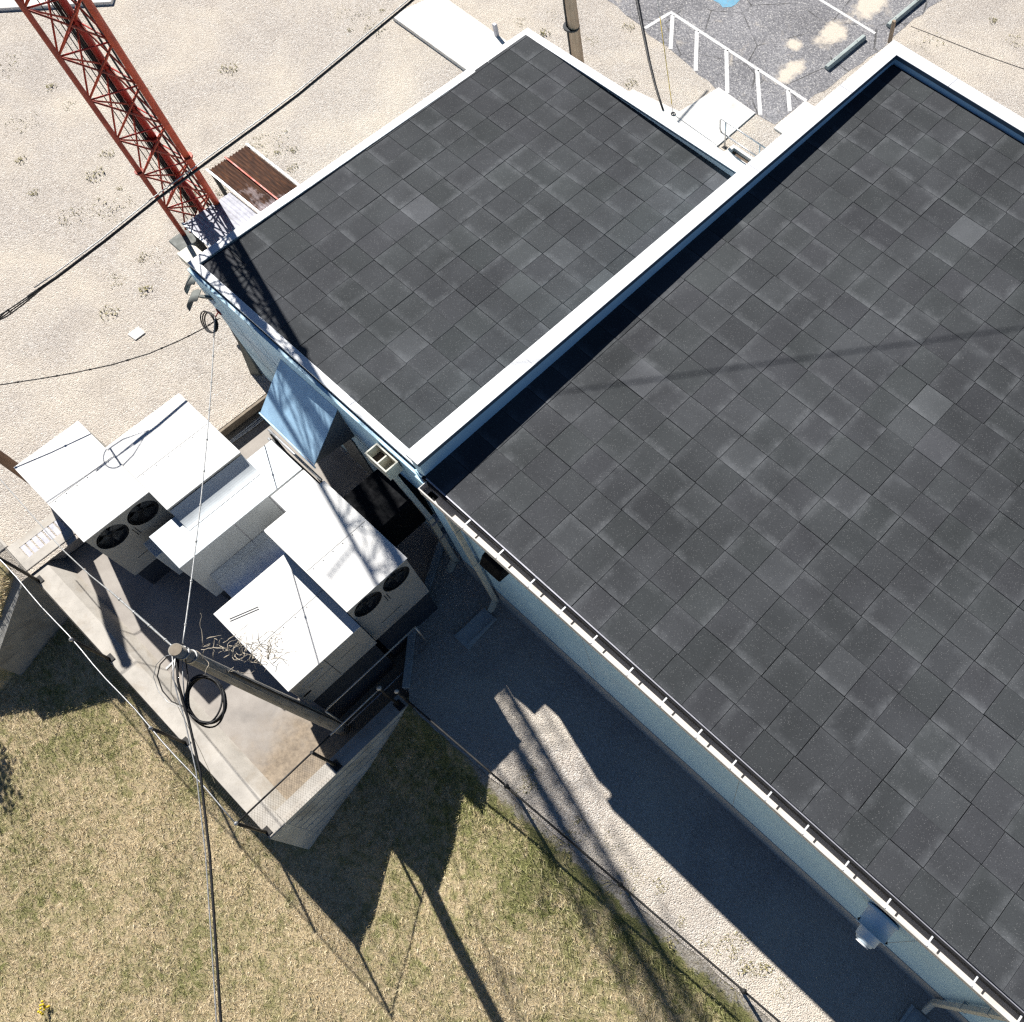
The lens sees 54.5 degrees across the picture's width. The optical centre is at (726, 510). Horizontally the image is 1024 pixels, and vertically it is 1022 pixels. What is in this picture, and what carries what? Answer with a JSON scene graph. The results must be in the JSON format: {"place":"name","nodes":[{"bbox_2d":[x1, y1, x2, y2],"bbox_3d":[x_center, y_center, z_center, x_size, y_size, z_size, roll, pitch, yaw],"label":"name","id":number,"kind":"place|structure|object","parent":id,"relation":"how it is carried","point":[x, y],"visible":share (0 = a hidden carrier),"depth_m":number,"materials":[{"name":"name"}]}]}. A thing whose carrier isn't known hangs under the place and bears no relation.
{"place":"outdoors","nodes":[
{"label":"outdoors","id":0,"kind":"place"},
{"bbox_2d":[65,408,439,799],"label":"yard slab","id":1,"kind":"structure","parent":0,"point":[275,745],"depth_m":20.90,"materials":[{"name":"grey concrete"}]},
{"bbox_2d":[14,393,243,583],"bbox_3d":[-12.304,-0.470,20.844,3.055,2.796,3.270,39,70,15],"label":"condensing unit","id":2,"kind":"object","parent":1,"relation":"on","point":[119,499],"visible":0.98,"depth_m":19.59,"materials":[{"name":"paint"}]},
{"bbox_2d":[143,440,306,599],"bbox_3d":[-10.007,0.648,20.465,3.100,2.688,3.240,39,70,15],"label":"air duct","id":3,"kind":"object","parent":1,"relation":"on","point":[238,549],"visible":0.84,"depth_m":19.71,"materials":[{"name":"white metal"}]},
{"bbox_2d":[229,414,263,441],"bbox_3d":[-11.460,-2.197,23.186,0.142,0.084,1.860,39,70,15],"label":"conduit","id":4,"kind":"object","parent":1,"relation":"on","point":[248,426],"visible":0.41,"depth_m":23.08,"materials":[{"name":"white metal"}]},
{"bbox_2d":[231,416,264,441],"bbox_3d":[-11.379,-2.137,23.161,0.049,0.076,1.851,40,70,15],"label":"conduit","id":5,"kind":"object","parent":1,"relation":"on","point":[248,428],"visible":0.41,"depth_m":23.08,"materials":[{"name":"white metal"}]},
{"bbox_2d":[231,417,265,442],"bbox_3d":[-11.340,-2.102,23.146,0.128,0.070,1.857,39,70,15],"label":"conduit","id":6,"kind":"object","parent":1,"relation":"on","point":[248,430],"visible":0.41,"depth_m":23.06,"materials":[{"name":"white metal"}]},
{"bbox_2d":[166,643,354,734],"bbox_3d":[-8.049,3.324,16.987,0.460,6.941,0.809,39,70,15],"label":"utility pole","id":7,"kind":"object","parent":1,"relation":"on","point":[288,703],"visible":0.94,"depth_m":16.14,"materials":[{"name":"brown wood"}]},
{"bbox_2d":[0,479,159,633],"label":"overhead cable","id":8,"kind":"object","parent":7,"relation":"attached to","point":[58,544],"visible":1,"depth_m":17.08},
{"bbox_2d":[109,590,171,645],"bbox_3d":[-8.994,1.643,14.681,2.349,1.223,0.048,32,68,12],"label":"overhead cable","id":9,"kind":"object","parent":7,"relation":"attached to","point":[143,620],"visible":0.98,"depth_m":14.64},
{"bbox_2d":[153,655,183,710],"bbox_3d":[-8.152,2.562,13.925,0.428,0.258,0.951,-18,67,-10],"label":"overhead cable","id":10,"kind":"object","parent":7,"relation":"attached to","point":[157,687],"visible":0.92,"depth_m":14.04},
{"bbox_2d":[157,655,189,711],"bbox_3d":[-8.073,2.547,13.891,0.435,0.265,0.957,-18,67,-10],"label":"overhead cable","id":11,"kind":"object","parent":7,"relation":"attached to","point":[160,683],"visible":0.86,"depth_m":14.01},
{"bbox_2d":[182,660,184,701],"bbox_3d":[-7.877,2.430,13.879,0.025,0.096,0.690,-11,66,-7],"label":"lead wire","id":12,"kind":"object","parent":7,"relation":"attached to","point":[183,681],"visible":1,"depth_m":13.84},
{"bbox_2d":[185,659,188,701],"bbox_3d":[-7.832,2.430,13.887,0.081,0.086,0.696,-10,66,-6],"label":"lead wire","id":13,"kind":"object","parent":7,"relation":"attached to","point":[187,679],"visible":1,"depth_m":13.85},
{"bbox_2d":[171,664,214,782],"bbox_3d":[-8.832,3.736,16.096,1.923,5.304,0.200,-28,69,-14],"label":"overhead cable","id":14,"kind":"object","parent":7,"relation":"attached to","point":[188,727],"visible":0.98,"depth_m":15.38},
{"bbox_2d":[172,656,216,1021],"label":"overhead cable","id":15,"kind":"object","parent":7,"relation":"attached to","point":[203,841],"visible":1,"depth_m":13.03,"materials":[{"name":"black rubber"}]},
{"bbox_2d":[175,658,221,1021],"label":"overhead cable","id":16,"kind":"object","parent":7,"relation":"attached to","point":[208,845],"visible":0.94,"depth_m":13.07,"materials":[{"name":"black rubber"}]},
{"bbox_2d":[185,674,226,727],"bbox_3d":[-7.555,2.758,13.893,0.815,0.128,0.580,39,70,15],"label":"cable coil","id":17,"kind":"object","parent":16,"relation":"hanging from","point":[191,683],"visible":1,"depth_m":13.86,"materials":[{"name":"black rubber"}]},
{"bbox_2d":[182,317,214,643],"bbox_3d":[-9.512,-1.145,17.349,0.041,3.719,8.999,-18,67,-10],"label":"overhead cable","id":18,"kind":"object","parent":7,"relation":"attached to","point":[191,580],"visible":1,"depth_m":16.51,"materials":[{"name":"grey metal"}]},
{"bbox_2d":[200,311,218,332],"bbox_3d":[-11.315,-4.139,20.916,0.668,0.425,0.327,39,70,15],"label":"cable coil","id":19,"kind":"object","parent":18,"relation":"hanging from","point":[212,315],"visible":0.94,"depth_m":20.92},
{"bbox_2d":[190,614,296,673],"bbox_3d":[-7.770,2.223,15.139,0.859,2.400,1.248,10,65,3],"label":"dead vine","id":20,"kind":"object","parent":7,"relation":"attached to","point":[252,653],"visible":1,"depth_m":15.50,"materials":[{"name":"brown plant"}]},
{"bbox_2d":[267,429,322,483],"bbox_3d":[-9.213,-0.667,21.275,1.802,2.398,0.176,40,70,15],"label":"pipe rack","id":21,"kind":"object","parent":1,"relation":"on","point":[276,439],"visible":0.53,"depth_m":20.36,"materials":[{"name":"metal"}]},
{"bbox_2d":[214,469,437,717],"bbox_3d":[-7.859,1.433,19.730,3.040,3.496,4.262,39,70,15],"label":"condensing unit","id":22,"kind":"object","parent":1,"relation":"on","point":[347,555],"visible":0.98,"depth_m":18.39,"materials":[{"name":"paint"}]},
{"bbox_2d":[324,627,430,727],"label":"swing gate","id":23,"kind":"structure","parent":1,"relation":"on","point":[366,672],"depth_m":19.52,"materials":[{"name":"metal"}]},
{"bbox_2d":[402,542,443,691],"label":"curb","id":24,"kind":"structure","parent":1,"relation":"on","point":[407,674],"depth_m":20.60,"materials":[{"name":"concrete"}]},
{"bbox_2d":[0,466,771,1021],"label":"lawn","id":25,"kind":"structure","parent":0,"point":[576,866],"depth_m":20.64,"materials":[{"name":"plant"}]},
{"bbox_2d":[0,566,68,675],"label":"wing wall","id":26,"kind":"structure","parent":25,"relation":"on","point":[29,628],"depth_m":21.97,"materials":[{"name":"concrete"}]},
{"bbox_2d":[6,512,68,564],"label":"stairs","id":27,"kind":"structure","parent":25,"relation":"on","point":[17,552],"depth_m":21.33,"materials":[{"name":"concrete"}]},
{"bbox_2d":[37,1000,50,1015],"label":"yellow flowers","id":28,"kind":"object","parent":25,"relation":"on","point":[41,1008],"visible":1,"depth_m":21.34,"materials":[{"name":"yellow plant"}]},
{"bbox_2d":[20,527,86,571],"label":"retaining wall","id":29,"kind":"structure","parent":25,"relation":"on","point":[44,551],"depth_m":21.32,"materials":[{"name":"concrete"}]},
{"bbox_2d":[31,559,285,837],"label":"retaining wall","id":30,"kind":"structure","parent":25,"relation":"on","point":[241,778],"depth_m":20.13,"materials":[{"name":"concrete"}]},
{"bbox_2d":[0,542,271,835],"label":"chain link fence","id":31,"kind":"object","parent":30,"relation":"on","point":[39,579],"visible":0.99,"depth_m":19.32,"materials":[{"name":"metal"}]},
{"bbox_2d":[270,695,408,849],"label":"retaining wall","id":32,"kind":"structure","parent":25,"relation":"on","point":[308,816],"depth_m":19.79,"materials":[{"name":"concrete"}]},
{"bbox_2d":[237,685,404,829],"bbox_3d":[-7.914,4.874,18.838,0.220,1.430,3.441,39,70,15],"label":"chain link fence","id":33,"kind":"object","parent":32,"relation":"on","point":[336,765],"visible":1,"depth_m":18.74,"materials":[{"name":"metal"}]},
{"bbox_2d":[537,832,555,852],"bbox_3d":[-3.541,6.554,19.063,0.482,0.045,0.484,-19,67,-11],"label":"weed","id":34,"kind":"object","parent":25,"relation":"on","point":[545,842],"visible":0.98,"depth_m":19.05,"materials":[{"name":"green plant"}]},
{"bbox_2d":[562,849,572,861],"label":"weed","id":35,"kind":"object","parent":25,"relation":"on","point":[568,856],"visible":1,"depth_m":18.94,"materials":[{"name":"green plant"}]},
{"bbox_2d":[594,885,600,897],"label":"weed","id":36,"kind":"object","parent":25,"relation":"on","point":[595,892],"visible":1,"depth_m":18.74,"materials":[{"name":"green plant"}]},
{"bbox_2d":[665,936,678,949],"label":"weed","id":37,"kind":"object","parent":25,"relation":"on","point":[670,943],"visible":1,"depth_m":18.31,"materials":[{"name":"plant"}]},
{"bbox_2d":[714,969,753,1008],"bbox_3d":[0.162,8.996,17.996,0.790,0.047,0.677,14,65,5],"label":"weed","id":38,"kind":"object","parent":25,"relation":"on","point":[730,994],"visible":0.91,"depth_m":17.98,"materials":[{"name":"beige plant"}]},
{"bbox_2d":[0,0,1023,1021],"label":"ground","id":39,"kind":"structure","parent":0,"point":[507,696],"depth_m":23.88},
{"bbox_2d":[0,538,7,551],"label":"curb","id":40,"kind":"structure","parent":39,"relation":"on","point":[4,545],"depth_m":21.23,"materials":[{"name":"concrete"}]},
{"bbox_2d":[0,450,27,482],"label":"wooden post","id":41,"kind":"object","parent":39,"relation":"on","point":[8,462],"depth_m":20.41,"materials":[{"name":"brown wood"}]},
{"bbox_2d":[0,0,113,10],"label":"kerb","id":42,"kind":"structure","parent":39,"relation":"on","point":[8,5],"depth_m":28.34,"materials":[{"name":"concrete"}]},
{"bbox_2d":[59,208,81,224],"bbox_3d":[-17.291,-7.744,25.144,0.605,0.056,0.602,8,65,2],"label":"weed","id":43,"kind":"object","parent":39,"relation":"on","point":[65,217],"visible":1,"depth_m":25.15,"materials":[{"name":"beige plant"}]},
{"bbox_2d":[85,167,103,181],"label":"weed","id":44,"kind":"object","parent":39,"relation":"on","point":[94,175],"visible":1,"depth_m":25.74,"materials":[{"name":"beige plant"}]},
{"bbox_2d":[100,305,117,319],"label":"weed","id":45,"kind":"object","parent":39,"relation":"on","point":[108,311],"visible":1,"depth_m":23.93,"materials":[{"name":"plant"}]},
{"bbox_2d":[15,0,218,235],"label":"lattice tower","id":46,"kind":"structure","parent":39,"relation":"on","point":[84,37],"depth_m":19.77,"materials":[{"name":"red metal"}]},
{"bbox_2d":[128,327,144,339],"bbox_3d":[-14.606,-4.394,23.680,0.290,0.025,0.320,39,70,15],"label":"paver stone","id":47,"kind":"object","parent":39,"relation":"on","point":[136,333],"visible":1,"depth_m":23.67,"materials":[{"name":"concrete"}]},
{"bbox_2d":[138,285,152,294],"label":"weed","id":48,"kind":"object","parent":39,"relation":"on","point":[139,288],"visible":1,"depth_m":24.24,"materials":[{"name":"plant"}]},
{"bbox_2d":[169,228,203,251],"bbox_3d":[-12.837,-6.032,23.475,0.500,1.900,0.580,39,70,15],"label":"equipment pedestal","id":49,"kind":"object","parent":39,"relation":"on","point":[179,242],"visible":0.31,"depth_m":22.60,"materials":[{"name":"grey concrete"}]},
{"bbox_2d":[177,243,201,266],"bbox_3d":[-11.673,-4.886,22.818,2.420,2.200,0.430,39,70,15],"label":"equipment cabinet","id":50,"kind":"object","parent":39,"relation":"on","point":[188,253],"visible":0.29,"depth_m":22.08,"materials":[{"name":"white metal"}]},
{"bbox_2d":[218,63,236,75],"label":"weed","id":51,"kind":"object","parent":39,"relation":"on","point":[229,68],"visible":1,"depth_m":27.57,"materials":[{"name":"beige plant"}]},
{"bbox_2d":[181,143,299,249],"bbox_3d":[-11.077,-6.440,23.299,3.741,2.675,2.540,39,70,15],"label":"lean to","id":52,"kind":"object","parent":39,"relation":"on","point":[252,179],"visible":0.56,"depth_m":22.50,"materials":[{"name":"rusty corrugated metal"},{"name":"white metal"},{"name":"red paint"}]},
{"bbox_2d":[218,392,267,436],"bbox_3d":[-11.518,-2.357,22.994,0.120,0.220,1.550,39,70,15],"label":"timber edging","id":53,"kind":"object","parent":39,"relation":"on","point":[240,418],"visible":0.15,"depth_m":22.90,"materials":[{"name":"brown wood"}]},
{"bbox_2d":[235,335,261,375],"bbox_3d":[-11.348,-3.742,22.408,0.455,2.000,0.053,8,65,2],"label":"leaning board","id":54,"kind":"object","parent":39,"relation":"on","point":[253,368],"visible":0.82,"depth_m":22.78,"materials":[{"name":"grey wood"}]},
{"bbox_2d":[393,0,506,70],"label":"concrete ramp","id":55,"kind":"structure","parent":39,"relation":"on","point":[463,40],"depth_m":28.36,"materials":[{"name":"white concrete"}]},
{"bbox_2d":[492,22,498,36],"bbox_3d":[-6.791,-14.148,28.222,0.120,0.520,0.100,39,70,15],"label":"stub post","id":56,"kind":"object","parent":55,"relation":"on","point":[495,29],"visible":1,"depth_m":28.10,"materials":[{"name":"white metal"}]},
{"bbox_2d":[184,28,744,572],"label":"building","id":57,"kind":"structure","parent":39,"relation":"on","point":[386,298],"depth_m":19.95,"materials":[{"name":"pale black painted stucco"},{"name":"rubber"},{"name":"white metal"}]},
{"bbox_2d":[0,318,219,384],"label":"overhead cable","id":58,"kind":"object","parent":57,"relation":"attached to","point":[114,363],"visible":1,"depth_m":19.78,"materials":[{"name":"black rubber"}]},
{"bbox_2d":[343,439,373,473],"bbox_3d":[-8.385,-1.305,21.600,1.000,2.300,0.029,39,70,15],"label":"door","id":59,"kind":"structure","parent":57,"relation":"in","point":[350,445],"depth_m":21.55,"materials":[{"name":"grey metal"}]},
{"bbox_2d":[453,608,496,649],"bbox_3d":[-5.430,2.541,20.738,0.460,0.110,0.870,39,70,15],"label":"splash block","id":60,"kind":"object","parent":39,"relation":"on","point":[474,630],"depth_m":20.70,"materials":[{"name":"concrete"}]},
{"bbox_2d":[523,777,537,792],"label":"weed","id":61,"kind":"object","parent":39,"relation":"on","point":[531,788],"visible":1,"depth_m":19.40,"materials":[{"name":"plant"}]},
{"bbox_2d":[560,830,575,845],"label":"weed","id":62,"kind":"object","parent":39,"relation":"on","point":[570,837],"visible":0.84,"depth_m":19.02,"materials":[{"name":"plant"}]},
{"bbox_2d":[562,0,583,62],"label":"utility pole","id":63,"kind":"object","parent":39,"relation":"on","point":[571,26],"visible":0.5,"depth_m":26.38,"materials":[{"name":"beige wood"}]},
{"bbox_2d":[394,689,780,1021],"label":"chain link fence","id":64,"kind":"object","parent":39,"relation":"on","point":[620,884],"visible":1,"depth_m":17.77,"materials":[{"name":"metal"}]},
{"bbox_2d":[599,860,637,899],"bbox_3d":[-2.092,7.269,18.704,0.789,0.047,0.676,-36,71,-17],"label":"weed","id":65,"kind":"object","parent":39,"relation":"on","point":[617,884],"visible":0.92,"depth_m":18.68,"materials":[{"name":"plant"}]},
{"bbox_2d":[652,878,668,894],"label":"weed","id":66,"kind":"object","parent":39,"relation":"on","point":[661,885],"visible":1,"depth_m":18.70,"materials":[{"name":"plant"}]},
{"bbox_2d":[629,87,754,146],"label":"walkway","id":67,"kind":"structure","parent":39,"relation":"on","point":[702,116],"depth_m":27.41,"materials":[{"name":"concrete"}]},
{"bbox_2d":[657,0,675,115],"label":"guy wire","id":68,"kind":"object","parent":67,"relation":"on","point":[666,63],"visible":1,"depth_m":26.49,"materials":[{"name":"metal"}]},
{"bbox_2d":[699,932,721,954],"bbox_3d":[-0.287,8.302,18.289,0.450,0.042,0.452,-6,65,-5],"label":"weed","id":69,"kind":"object","parent":39,"relation":"on","point":[711,945],"visible":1,"depth_m":18.28,"materials":[{"name":"plant"}]},
{"bbox_2d":[405,40,1023,1021],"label":"building","id":70,"kind":"structure","parent":39,"relation":"on","point":[721,488],"depth_m":16.60,"materials":[{"name":"grey tile"}]},
{"bbox_2d":[721,934,742,954],"bbox_3d":[0.122,8.295,18.307,0.430,0.040,0.432,33,68,13],"label":"weed","id":71,"kind":"object","parent":39,"relation":"on","point":[732,941],"visible":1,"depth_m":18.31,"materials":[{"name":"plant"}]},
{"bbox_2d":[727,931,749,960],"bbox_3d":[0.212,8.324,18.294,0.516,0.048,0.514,10,65,3],"label":"weed","id":72,"kind":"object","parent":39,"relation":"on","point":[738,945],"visible":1,"depth_m":18.30,"materials":[{"name":"plant"}]},
{"bbox_2d":[725,144,752,164],"bbox_3d":[0.590,-9.691,26.609,1.380,0.160,0.390,39,70,15],"label":"step well","id":73,"kind":"object","parent":39,"relation":"on","point":[739,154],"visible":0.55,"depth_m":26.68,"materials":[{"name":"concrete"}]},
{"bbox_2d":[719,118,765,155],"bbox_3d":[0.600,-9.937,26.292,2.102,0.942,0.120,39,70,15],"label":"handrail","id":74,"kind":"object","parent":39,"relation":"on","point":[743,133],"visible":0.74,"depth_m":26.25,"materials":[{"name":"metal"}]},
{"bbox_2d":[737,960,750,975],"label":"weed","id":75,"kind":"object","parent":39,"relation":"on","point":[744,968],"visible":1,"depth_m":18.11,"materials":[{"name":"plant"}]},
{"bbox_2d":[745,961,760,976],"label":"weed","id":76,"kind":"object","parent":39,"relation":"on","point":[753,968],"visible":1,"depth_m":18.13,"materials":[{"name":"beige plant"}]},
{"bbox_2d":[759,962,773,976],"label":"weed","id":77,"kind":"object","parent":39,"relation":"on","point":[760,965],"visible":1,"depth_m":18.14,"materials":[{"name":"beige plant"}]},
{"bbox_2d":[608,0,940,123],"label":"parking lot","id":78,"kind":"structure","parent":39,"relation":"on","point":[796,46],"depth_m":28.86,"materials":[{"name":"grey asphalt"}]},
{"bbox_2d":[635,0,663,109],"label":"ground cable","id":79,"kind":"object","parent":78,"relation":"on","point":[645,42],"visible":1,"depth_m":28.38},
{"bbox_2d":[644,11,806,114],"bbox_3d":[-0.171,-13.172,28.280,5.535,0.001,1.476,39,70,15],"label":"painted aisle","id":80,"kind":"object","parent":78,"relation":"on","point":[757,75],"visible":1,"depth_m":28.36,"materials":[{"name":"paint"}]},
{"bbox_2d":[714,0,738,6],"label":"blue pavement mark","id":81,"kind":"object","parent":78,"relation":"on","point":[727,3],"visible":1,"depth_m":29.44,"materials":[{"name":"paint"}]},
{"bbox_2d":[774,101,813,134],"bbox_3d":[3.189,-10.215,27.054,3.740,0.160,1.540,39,70,15],"label":"concrete pad","id":82,"kind":"object","parent":78,"relation":"on","point":[793,117],"visible":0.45,"depth_m":27.42,"materials":[{"name":"white concrete"}]},
{"bbox_2d":[824,34,865,70],"bbox_3d":[3.575,-13.736,28.607,0.167,0.122,1.830,39,70,15],"label":"wheel stop","id":83,"kind":"object","parent":78,"relation":"on","point":[845,52],"visible":1,"depth_m":28.55,"materials":[{"name":"grey concrete"}]},
{"bbox_2d":[819,0,875,33],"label":"painted stall line","id":84,"kind":"object","parent":78,"relation":"on","point":[849,17],"visible":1,"depth_m":29.35,"materials":[{"name":"paint"}]},
{"bbox_2d":[888,20,895,42],"bbox_3d":[4.956,-14.323,28.651,0.100,0.840,0.090,39,70,15],"label":"marker post","id":85,"kind":"object","parent":78,"relation":"on","point":[892,28],"visible":0.74,"depth_m":28.55,"materials":[{"name":"beige wood"}]},
{"bbox_2d":[886,0,923,27],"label":"wheel stop","id":86,"kind":"object","parent":78,"relation":"on","point":[906,10],"visible":0.94,"depth_m":29.39,"materials":[{"name":"grey concrete"}]},
{"bbox_2d":[899,1004,929,1021],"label":"splash block","id":87,"kind":"object","parent":39,"relation":"on","point":[912,1014],"depth_m":17.82,"materials":[{"name":"concrete"}]},
{"bbox_2d":[911,26,1023,68],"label":"ground wire","id":88,"kind":"object","parent":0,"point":[967,48],"visible":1,"depth_m":28.91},
{"bbox_3d":[-13.811,-3.844,18.430,0.262,0.334,0.040,39,70,15],"label":"spacer bar","id":89,"kind":"object","parent":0,"visible":0},
{"bbox_2d":[0,290,40,319],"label":"cable storage loop","id":90,"kind":"object","parent":89,"relation":"hanging from","point":[25,302],"visible":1,"depth_m":18.53,"materials":[{"name":"black rubber"}]},
{"bbox_2d":[0,294,34,318],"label":"spacer bar","id":91,"kind":"object","parent":90,"relation":"attached to","point":[15,307],"visible":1,"depth_m":18.46,"materials":[{"name":"grey metal"}]},
{"bbox_2d":[27,0,414,297],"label":"overhead cable","id":92,"kind":"object","parent":91,"relation":"attached to","point":[120,228],"visible":1,"depth_m":20.19,"materials":[{"name":"black rubber"}]},
{"bbox_2d":[34,0,407,287],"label":"overhead cable","id":93,"kind":"object","parent":92,"relation":"attached to","point":[217,149],"visible":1,"depth_m":20.17,"materials":[{"name":"black rubber"}]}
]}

